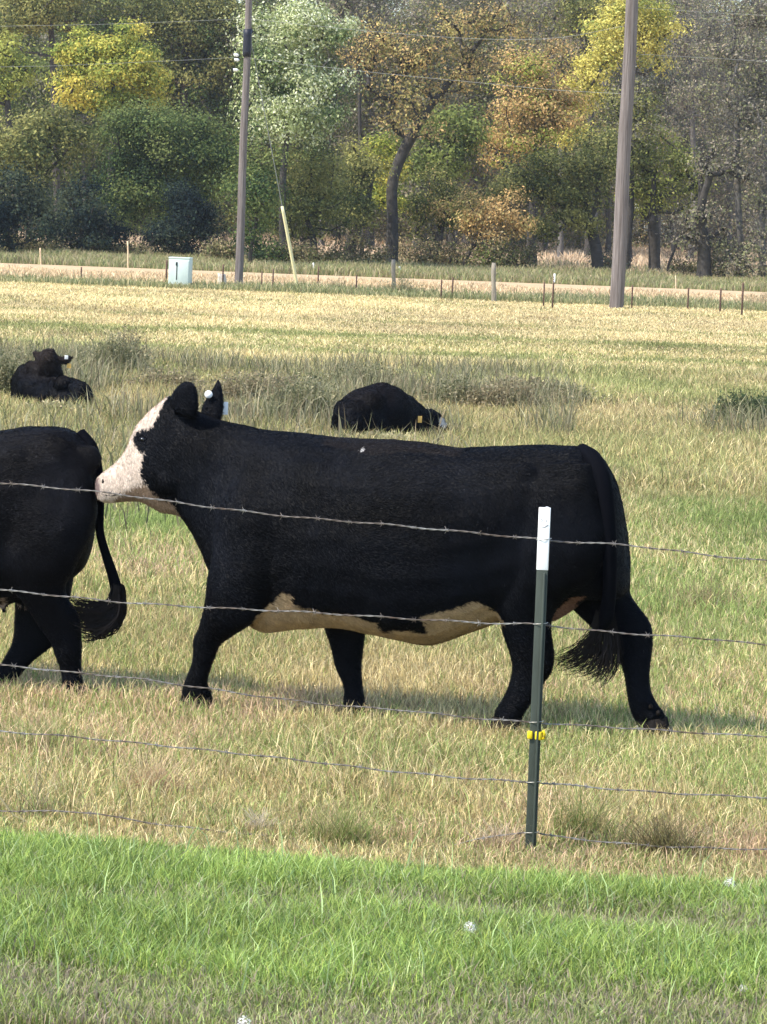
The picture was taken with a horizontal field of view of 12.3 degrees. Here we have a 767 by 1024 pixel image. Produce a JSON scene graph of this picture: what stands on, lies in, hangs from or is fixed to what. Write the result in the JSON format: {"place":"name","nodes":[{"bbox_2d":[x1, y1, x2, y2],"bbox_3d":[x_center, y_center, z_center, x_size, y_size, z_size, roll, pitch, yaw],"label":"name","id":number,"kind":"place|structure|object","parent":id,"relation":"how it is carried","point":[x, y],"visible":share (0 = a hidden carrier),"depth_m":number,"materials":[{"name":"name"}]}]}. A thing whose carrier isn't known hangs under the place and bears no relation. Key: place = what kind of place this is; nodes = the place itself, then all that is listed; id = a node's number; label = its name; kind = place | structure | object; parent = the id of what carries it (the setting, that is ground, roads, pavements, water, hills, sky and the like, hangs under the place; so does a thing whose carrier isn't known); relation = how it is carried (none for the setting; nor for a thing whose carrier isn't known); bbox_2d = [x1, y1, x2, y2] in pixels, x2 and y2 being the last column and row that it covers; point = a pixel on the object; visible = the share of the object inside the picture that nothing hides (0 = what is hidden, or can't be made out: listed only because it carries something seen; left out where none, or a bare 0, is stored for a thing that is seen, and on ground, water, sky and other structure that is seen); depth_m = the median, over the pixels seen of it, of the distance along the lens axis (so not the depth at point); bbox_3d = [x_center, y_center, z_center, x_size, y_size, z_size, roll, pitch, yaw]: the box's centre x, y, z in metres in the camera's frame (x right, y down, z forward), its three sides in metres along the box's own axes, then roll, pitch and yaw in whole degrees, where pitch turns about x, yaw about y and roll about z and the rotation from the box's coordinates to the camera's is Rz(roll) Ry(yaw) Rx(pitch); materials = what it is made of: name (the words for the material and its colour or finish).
{"place":"outdoors","nodes":[
{"label":"outdoors","id":0,"kind":"place"},
{"bbox_2d":[0,263,765,295],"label":"road","id":1,"kind":"structure","parent":0,"point":[91,268],"depth_m":130.87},
{"bbox_2d":[0,804,766,1023],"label":"lawn grass","id":2,"kind":"structure","parent":0,"point":[219,936],"depth_m":11.12,"materials":[{"name":"plant"}]},
{"bbox_2d":[0,224,766,311],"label":"roadside grass","id":3,"kind":"structure","parent":0,"point":[569,267],"depth_m":137.09,"materials":[{"name":"plant"}]},
{"bbox_2d":[0,24,54,237],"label":"tree","id":4,"kind":"object","parent":3,"relation":"on","point":[8,82],"visible":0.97,"depth_m":178.30,"materials":[{"name":"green plant"}]},
{"bbox_2d":[384,157,494,263],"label":"tree","id":5,"kind":"object","parent":3,"relation":"on","point":[440,206],"visible":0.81,"depth_m":170.15,"materials":[{"name":"green plant"}]},
{"bbox_2d":[331,0,556,263],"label":"oak tree","id":6,"kind":"object","parent":3,"relation":"on","point":[405,62],"visible":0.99,"depth_m":163.88,"materials":[{"name":"brown plant"}]},
{"bbox_2d":[400,99,500,262],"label":"tree","id":7,"kind":"object","parent":3,"relation":"on","point":[465,143],"visible":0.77,"depth_m":175.63,"materials":[{"name":"green plant"}]},
{"bbox_2d":[445,182,543,266],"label":"tree","id":8,"kind":"object","parent":3,"relation":"on","point":[476,217],"visible":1,"depth_m":164.83,"materials":[{"name":"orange plant"}]},
{"bbox_2d":[661,126,766,276],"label":"tree","id":9,"kind":"object","parent":3,"relation":"on","point":[702,216],"visible":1,"depth_m":165.39,"materials":[{"name":"green plant"}]},
{"bbox_2d":[671,0,766,278],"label":"tree","id":10,"kind":"object","parent":3,"relation":"on","point":[711,46],"visible":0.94,"depth_m":165.78,"materials":[{"name":"grey plant"}]},
{"bbox_2d":[0,263,766,1023],"bbox_3d":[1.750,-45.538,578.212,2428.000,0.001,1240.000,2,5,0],"label":"ground","id":11,"kind":"structure","parent":0,"point":[434,653],"depth_m":18.76,"materials":[{"name":"plant"}]},
{"bbox_2d":[0,347,25,396],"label":"weed clump","id":12,"kind":"object","parent":11,"relation":"on","point":[5,383],"visible":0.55,"depth_m":42.16,"materials":[{"name":"green plant"}]},
{"bbox_2d":[0,156,85,252],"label":"cedar tree","id":13,"kind":"object","parent":11,"relation":"on","point":[14,209],"visible":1,"depth_m":153.42,"materials":[{"name":"green plant"}]},
{"bbox_2d":[3,217,82,250],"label":"shrub","id":14,"kind":"object","parent":11,"relation":"on","point":[46,244],"visible":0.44,"depth_m":156.18,"materials":[{"name":"green plant"}]},
{"bbox_2d":[3,340,83,366],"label":"weed clump","id":15,"kind":"object","parent":11,"relation":"on","point":[32,352],"visible":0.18,"depth_m":48.65,"materials":[{"name":"green plant"}]},
{"bbox_2d":[2,399,101,414],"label":"weed clump","id":16,"kind":"object","parent":11,"relation":"on","point":[53,403],"visible":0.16,"depth_m":39.39,"materials":[{"name":"green plant"}]},
{"bbox_2d":[10,349,94,407],"bbox_3d":[-3.753,-1.491,40.778,1.250,0.778,0.717,6,6,38],"label":"cow","id":17,"kind":"object","parent":11,"relation":"on","point":[44,376],"visible":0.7,"depth_m":40.63},
{"bbox_2d":[0,0,107,225],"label":"tree","id":18,"kind":"object","parent":11,"relation":"on","point":[29,13],"visible":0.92,"depth_m":213.18,"materials":[{"name":"green plant"}]},
{"bbox_2d":[0,707,109,756],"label":"grass tuft","id":19,"kind":"object","parent":11,"relation":"on","point":[35,737],"visible":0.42,"depth_m":15.07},
{"bbox_2d":[0,735,112,820],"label":"grass tuft","id":20,"kind":"object","parent":11,"relation":"on","point":[37,802],"visible":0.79,"depth_m":13.47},
{"bbox_2d":[0,97,113,240],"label":"tree","id":21,"kind":"object","parent":11,"relation":"on","point":[28,151],"visible":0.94,"depth_m":164.51,"materials":[{"name":"green plant"}]},
{"bbox_2d":[0,426,126,694],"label":"cow","id":22,"kind":"object","parent":11,"relation":"on","point":[48,536],"visible":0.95,"depth_m":16.69},
{"bbox_2d":[33,167,138,252],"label":"cedar tree","id":23,"kind":"object","parent":11,"relation":"on","point":[90,222],"visible":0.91,"depth_m":159.81,"materials":[{"name":"green plant"}]},
{"bbox_2d":[41,17,178,231],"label":"tree","id":24,"kind":"object","parent":11,"relation":"on","point":[148,74],"visible":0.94,"depth_m":184.06,"materials":[{"name":"yellow plant"}]},
{"bbox_2d":[66,327,156,371],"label":"weed clump","id":25,"kind":"object","parent":11,"relation":"on","point":[121,349],"visible":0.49,"depth_m":49.07,"materials":[{"name":"green plant"}]},
{"bbox_2d":[103,223,156,254],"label":"shrub","id":26,"kind":"object","parent":11,"relation":"on","point":[123,249],"visible":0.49,"depth_m":162.19,"materials":[{"name":"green plant"}]},
{"bbox_2d":[105,319,155,363],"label":"weed clump","id":27,"kind":"object","parent":11,"relation":"on","point":[128,331],"visible":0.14,"depth_m":50.53,"materials":[{"name":"green plant"}]},
{"bbox_2d":[96,744,218,797],"bbox_3d":[-0.894,1.034,14.138,0.524,0.238,0.474,-2,6,-41],"label":"grass tuft","id":28,"kind":"object","parent":11,"relation":"on","point":[160,770],"visible":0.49,"depth_m":14.10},
{"bbox_2d":[83,88,254,244],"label":"tree","id":29,"kind":"object","parent":11,"relation":"on","point":[136,182],"visible":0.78,"depth_m":169.48,"materials":[{"name":"green plant"}]},
{"bbox_2d":[106,361,232,386],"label":"weed clump","id":30,"kind":"object","parent":11,"relation":"on","point":[166,379],"visible":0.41,"depth_m":45.77,"materials":[{"name":"green plant"}]},
{"bbox_2d":[91,0,259,132],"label":"tree","id":31,"kind":"object","parent":11,"relation":"on","point":[199,10],"visible":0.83,"depth_m":231.56,"materials":[{"name":"green plant"}]},
{"bbox_2d":[168,257,192,285],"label":"utility cabinet","id":32,"kind":"object","parent":11,"relation":"on","point":[180,269],"visible":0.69,"depth_m":107.38,"materials":[{"name":"metal"}]},
{"bbox_2d":[136,175,232,256],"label":"cedar tree","id":33,"kind":"object","parent":11,"relation":"on","point":[183,228],"visible":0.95,"depth_m":164.31,"materials":[{"name":"green plant"}]},
{"bbox_2d":[195,219,246,259],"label":"shrub","id":34,"kind":"object","parent":11,"relation":"on","point":[225,251],"visible":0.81,"depth_m":159.01,"materials":[{"name":"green plant"}]},
{"bbox_2d":[198,394,262,417],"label":"weed clump","id":35,"kind":"object","parent":11,"relation":"on","point":[224,401],"visible":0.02,"depth_m":39.71,"materials":[{"name":"green plant"}]},
{"bbox_2d":[233,0,251,282],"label":"utility pole","id":36,"kind":"object","parent":11,"relation":"on","point":[247,50],"visible":0.88,"depth_m":109.67,"materials":[{"name":"grey wood"}]},
{"bbox_2d":[12,57,236,66],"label":"power cable","id":37,"kind":"object","parent":36,"relation":"attached to","point":[113,63],"visible":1,"depth_m":109.55,"materials":[{"name":"silver metal"}]},
{"bbox_2d":[32,19,229,25],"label":"power cable","id":38,"kind":"object","parent":36,"relation":"attached to","point":[128,23],"visible":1,"depth_m":109.45,"materials":[{"name":"silver metal"}]},
{"bbox_2d":[252,47,297,283],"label":"guy wire","id":39,"kind":"object","parent":36,"relation":"attached to","point":[289,243],"visible":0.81,"depth_m":111.31,"materials":[{"name":"beige metal"}]},
{"bbox_2d":[255,19,621,39],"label":"power cable","id":40,"kind":"object","parent":36,"relation":"attached to","point":[449,37],"visible":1,"depth_m":104.64,"materials":[{"name":"silver metal"}]},
{"bbox_2d":[171,368,314,402],"bbox_3d":[-1.475,-1.501,42.807,2.160,0.507,0.894,2,5,0],"label":"weed clump","id":41,"kind":"object","parent":11,"relation":"on","point":[247,384],"visible":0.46,"depth_m":42.69,"materials":[{"name":"green plant"}]},
{"bbox_2d":[203,116,307,261],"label":"tree","id":42,"kind":"object","parent":11,"relation":"on","point":[257,190],"visible":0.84,"depth_m":149.68,"materials":[{"name":"green plant"}]},
{"bbox_2d":[232,804,298,833],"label":"grass tuft","id":43,"kind":"object","parent":11,"relation":"on","point":[255,822],"visible":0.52,"depth_m":13.36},
{"bbox_2d":[244,223,303,261],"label":"shrub","id":44,"kind":"object","parent":11,"relation":"on","point":[270,253],"visible":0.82,"depth_m":154.80,"materials":[{"name":"green plant"}]},
{"bbox_2d":[222,367,340,393],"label":"weed clump","id":45,"kind":"object","parent":11,"relation":"on","point":[291,379],"visible":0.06,"depth_m":45.57,"materials":[{"name":"green plant"}]},
{"bbox_2d":[252,221,326,263],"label":"shrub","id":46,"kind":"object","parent":11,"relation":"on","point":[296,247],"visible":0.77,"depth_m":155.42,"materials":[{"name":"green plant"}]},
{"bbox_2d":[214,0,374,262],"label":"maple tree","id":47,"kind":"object","parent":11,"relation":"on","point":[289,118],"visible":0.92,"depth_m":155.34,"materials":[{"name":"green plant"}]},
{"bbox_2d":[248,370,346,425],"bbox_3d":[-0.847,-1.262,39.429,1.425,0.638,0.856,2,5,0],"label":"weed clump","id":48,"kind":"object","parent":11,"relation":"on","point":[300,394],"visible":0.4,"depth_m":39.37,"materials":[{"name":"green plant"}]},
{"bbox_2d":[230,137,385,261],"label":"tree","id":49,"kind":"object","parent":11,"relation":"on","point":[314,203],"visible":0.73,"depth_m":158.18,"materials":[{"name":"green plant"}]},
{"bbox_2d":[290,224,371,262],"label":"shrub","id":50,"kind":"object","parent":11,"relation":"on","point":[336,255],"visible":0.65,"depth_m":158.05,"materials":[{"name":"green plant"}]},
{"bbox_2d":[258,793,409,847],"bbox_3d":[-0.178,1.159,13.202,0.522,0.197,0.422,5,6,33],"label":"grass tuft","id":51,"kind":"object","parent":11,"relation":"on","point":[340,831],"visible":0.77,"depth_m":13.18,"materials":[{"name":"plant"}]},
{"bbox_2d":[282,360,434,388],"bbox_3d":[-0.251,-1.790,47.045,2.216,0.476,1.102,2,5,0],"label":"weed clump","id":52,"kind":"object","parent":11,"relation":"on","point":[363,372],"visible":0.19,"depth_m":47.04,"materials":[{"name":"green plant"}]},
{"bbox_2d":[320,0,404,251],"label":"tree","id":53,"kind":"object","parent":11,"relation":"on","point":[348,4],"visible":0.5,"depth_m":178.63,"materials":[{"name":"green plant"}]},
{"bbox_2d":[320,134,406,261],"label":"tree","id":54,"kind":"object","parent":11,"relation":"on","point":[367,178],"visible":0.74,"depth_m":161.57,"materials":[{"name":"green plant"}]},
{"bbox_2d":[330,214,399,263],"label":"shrub","id":55,"kind":"object","parent":11,"relation":"on","point":[382,256],"visible":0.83,"depth_m":161.50,"materials":[{"name":"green plant"}]},
{"bbox_2d":[95,379,671,736],"bbox_3d":[-0.023,0.197,16.401,2.780,1.556,0.703,3,5,12],"label":"cow","id":56,"kind":"object","parent":11,"relation":"on","point":[179,448],"visible":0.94,"depth_m":16.16},
{"bbox_2d":[0,0,766,256],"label":"wood","id":57,"kind":"object","parent":11,"relation":"on","point":[209,102],"visible":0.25,"depth_m":236.66,"materials":[{"name":"green plant"}]},
{"bbox_2d":[0,326,766,535],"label":"tall weeds","id":58,"kind":"object","parent":11,"relation":"on","point":[98,376],"visible":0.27,"depth_m":43.85,"materials":[{"name":"green plant"}]},
{"bbox_2d":[347,126,420,258],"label":"tree","id":59,"kind":"object","parent":11,"relation":"on","point":[390,148],"visible":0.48,"depth_m":167.25,"materials":[{"name":"green plant"}]},
{"bbox_2d":[331,382,449,435],"bbox_3d":[0.071,-1.032,37.534,1.456,0.688,0.757,0,5,-28],"label":"cow","id":60,"kind":"object","parent":11,"relation":"on","point":[387,407],"visible":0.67,"depth_m":37.17},
{"bbox_2d":[391,260,395,287],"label":"fence post","id":61,"kind":"object","parent":11,"relation":"on","point":[393,264],"visible":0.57,"depth_m":112.62,"materials":[{"name":"grey wood"}]},
{"bbox_2d":[335,430,453,444],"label":"weed clump","id":62,"kind":"object","parent":11,"relation":"on","point":[393,437],"visible":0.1,"depth_m":36.49,"materials":[{"name":"green plant"}]},
{"bbox_2d":[367,274,435,292],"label":"weed clump","id":63,"kind":"object","parent":11,"relation":"on","point":[404,285],"visible":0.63,"depth_m":108.50,"materials":[{"name":"beige plant"}]},
{"bbox_2d":[376,214,453,264],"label":"shrub","id":64,"kind":"object","parent":11,"relation":"on","point":[418,255],"visible":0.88,"depth_m":165.97,"materials":[{"name":"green plant"}]},
{"bbox_2d":[425,217,474,266],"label":"shrub","id":65,"kind":"object","parent":11,"relation":"on","point":[449,251],"visible":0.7,"depth_m":166.74,"materials":[{"name":"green plant"}]},
{"bbox_2d":[417,373,489,405],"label":"weed clump","id":66,"kind":"object","parent":11,"relation":"on","point":[444,389],"visible":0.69,"depth_m":43.92,"materials":[{"name":"green plant"}]},
{"bbox_2d":[446,224,530,267],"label":"shrub","id":67,"kind":"object","parent":11,"relation":"on","point":[492,255],"visible":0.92,"depth_m":164.86,"materials":[{"name":"green plant"}]},
{"bbox_2d":[491,263,496,300],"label":"fence post","id":68,"kind":"object","parent":11,"relation":"on","point":[493,282],"visible":0.77,"depth_m":103.80,"materials":[{"name":"grey wood"}]},
{"bbox_2d":[464,818,525,850],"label":"grass tuft","id":69,"kind":"object","parent":11,"relation":"on","point":[500,836],"visible":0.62,"depth_m":13.20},
{"bbox_2d":[426,369,581,411],"bbox_3d":[1.511,-1.485,43.768,1.974,0.544,1.221,2,5,0],"label":"weed clump","id":70,"kind":"object","parent":11,"relation":"on","point":[494,395],"visible":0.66,"depth_m":43.70,"materials":[{"name":"green plant"}]},
{"bbox_2d":[495,225,556,267],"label":"shrub","id":71,"kind":"object","parent":11,"relation":"on","point":[527,254],"visible":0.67,"depth_m":166.49,"materials":[{"name":"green plant"}]},
{"bbox_2d":[459,26,601,264],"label":"tree","id":72,"kind":"object","parent":11,"relation":"on","point":[542,115],"visible":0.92,"depth_m":179.31,"materials":[{"name":"orange plant"}]},
{"bbox_2d":[488,0,584,257],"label":"tree","id":73,"kind":"object","parent":11,"relation":"on","point":[560,247],"visible":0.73,"depth_m":208.70,"materials":[{"name":"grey plant"}]},
{"bbox_2d":[524,507,551,854],"bbox_3d":[0.574,0.701,13.116,0.071,1.442,0.058,3,5,10],"label":"fence post","id":74,"kind":"object","parent":11,"relation":"on","point":[535,733],"visible":0.91,"depth_m":13.09,"materials":[{"name":"metal"}]},
{"bbox_2d":[0,730,766,800],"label":"barbed wire","id":75,"kind":"object","parent":74,"relation":"attached to","point":[461,778],"visible":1,"depth_m":13.19,"materials":[{"name":"metal"}]},
{"bbox_2d":[0,664,766,737],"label":"barbed wire","id":76,"kind":"object","parent":74,"relation":"attached to","point":[407,710],"visible":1,"depth_m":13.18,"materials":[{"name":"metal"}]},
{"bbox_2d":[0,588,766,645],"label":"barbed wire","id":77,"kind":"object","parent":74,"relation":"attached to","point":[413,619],"visible":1,"depth_m":13.15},
{"bbox_2d":[0,482,766,562],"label":"barbed wire","id":78,"kind":"object","parent":74,"relation":"attached to","point":[348,521],"visible":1,"depth_m":13.12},
{"bbox_2d":[0,808,766,850],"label":"barbed wire","id":79,"kind":"object","parent":74,"relation":"attached to","point":[483,837],"visible":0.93,"depth_m":13.19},
{"bbox_2d":[488,374,594,393],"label":"weed clump","id":80,"kind":"object","parent":11,"relation":"on","point":[532,378],"visible":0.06,"depth_m":48.14,"materials":[{"name":"green plant"}]},
{"bbox_2d":[552,274,554,307],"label":"fence post","id":81,"kind":"object","parent":11,"relation":"on","point":[553,290],"visible":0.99,"depth_m":98.17,"materials":[{"name":"metal"}]},
{"bbox_2d":[472,119,643,270],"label":"tree","id":82,"kind":"object","parent":11,"relation":"on","point":[567,198],"visible":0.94,"depth_m":167.48,"materials":[{"name":"green plant"}]},
{"bbox_2d":[522,379,612,404],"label":"weed clump","id":83,"kind":"object","parent":11,"relation":"on","point":[584,394],"visible":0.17,"depth_m":45.56,"materials":[{"name":"green plant"}]},
{"bbox_2d":[546,0,608,260],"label":"tree","id":84,"kind":"object","parent":11,"relation":"on","point":[576,10],"visible":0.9,"depth_m":206.85,"materials":[{"name":"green plant"}]},
{"bbox_2d":[516,767,666,843],"bbox_3d":[0.765,1.124,13.447,0.566,0.299,0.570,6,6,39],"label":"grass tuft","id":85,"kind":"object","parent":11,"relation":"on","point":[572,814],"visible":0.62,"depth_m":13.44,"materials":[{"name":"plant"}]},
{"bbox_2d":[576,220,635,268],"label":"shrub","id":86,"kind":"object","parent":11,"relation":"on","point":[607,262],"visible":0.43,"depth_m":169.51,"materials":[{"name":"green plant"}]},
{"bbox_2d":[549,0,697,261],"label":"maple tree","id":87,"kind":"object","parent":11,"relation":"on","point":[608,51],"visible":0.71,"depth_m":195.39,"materials":[{"name":"yellow plant"}]},
{"bbox_2d":[609,0,637,307],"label":"utility pole","id":88,"kind":"object","parent":11,"relation":"on","point":[618,273],"visible":0.82,"depth_m":101.28,"materials":[{"name":"grey wood"}]},
{"bbox_2d":[250,58,620,93],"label":"power cable","id":89,"kind":"object","parent":88,"relation":"attached to","point":[443,79],"visible":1,"depth_m":105.24,"materials":[{"name":"silver metal"}]},
{"bbox_2d":[582,59,692,268],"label":"tree","id":90,"kind":"object","parent":11,"relation":"on","point":[641,109],"visible":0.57,"depth_m":172.85,"materials":[{"name":"green plant"}]},
{"bbox_2d":[568,804,742,859],"bbox_3d":[1.038,1.193,13.229,0.532,0.218,0.477,5,6,33],"label":"grass tuft","id":91,"kind":"object","parent":11,"relation":"on","point":[662,838],"visible":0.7,"depth_m":13.20,"materials":[{"name":"plant"}]},
{"bbox_2d":[609,123,724,270],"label":"tree","id":92,"kind":"object","parent":11,"relation":"on","point":[648,191],"visible":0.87,"depth_m":173.30,"materials":[{"name":"green plant"}]},
{"bbox_2d":[640,198,714,271],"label":"sapling","id":93,"kind":"object","parent":11,"relation":"on","point":[674,249],"visible":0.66,"depth_m":168.41,"materials":[{"name":"green plant"}]},
{"bbox_2d":[659,243,696,275],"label":"shrub","id":94,"kind":"object","parent":11,"relation":"on","point":[687,267],"visible":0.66,"depth_m":170.39,"materials":[{"name":"green plant"}]},
{"bbox_2d":[657,0,733,260],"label":"tree","id":95,"kind":"object","parent":11,"relation":"on","point":[683,42],"visible":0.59,"depth_m":208.55,"materials":[{"name":"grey plant"}]},
{"bbox_2d":[646,569,766,610],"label":"grass tuft","id":96,"kind":"object","parent":11,"relation":"on","point":[708,594],"visible":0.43,"depth_m":21.79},
{"bbox_2d":[685,223,758,276],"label":"shrub","id":97,"kind":"object","parent":11,"relation":"on","point":[719,253],"visible":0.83,"depth_m":166.28,"materials":[{"name":"green plant"}]},
{"bbox_2d":[698,385,766,422],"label":"weed clump","id":98,"kind":"object","parent":11,"relation":"on","point":[751,401],"visible":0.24,"depth_m":42.06,"materials":[{"name":"green plant"}]},
{"bbox_2d":[716,231,766,276],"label":"shrub","id":99,"kind":"object","parent":11,"relation":"on","point":[741,261],"visible":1,"depth_m":165.04,"materials":[{"name":"green plant"}]},
{"bbox_2d":[741,282,743,314],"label":"fence post","id":100,"kind":"object","parent":11,"relation":"on","point":[742,298],"visible":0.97,"depth_m":97.97,"materials":[{"name":"metal"}]},
{"bbox_2d":[722,0,766,277],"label":"tree","id":101,"kind":"object","parent":11,"relation":"on","point":[761,199],"visible":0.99,"depth_m":165.20,"materials":[{"name":"grey plant"}]},
{"bbox_2d":[735,292,766,302],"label":"weed clump","id":102,"kind":"object","parent":11,"relation":"on","point":[765,294],"visible":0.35,"depth_m":113.37,"materials":[{"name":"beige plant"}]},
{"bbox_2d":[737,391,766,410],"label":"weed clump","id":103,"kind":"object","parent":11,"relation":"on","point":[764,396],"visible":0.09,"depth_m":44.20,"materials":[{"name":"green plant"}]},
{"bbox_2d":[173,0,764,230],"label":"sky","id":104,"kind":"structure","parent":0,"point":[173,0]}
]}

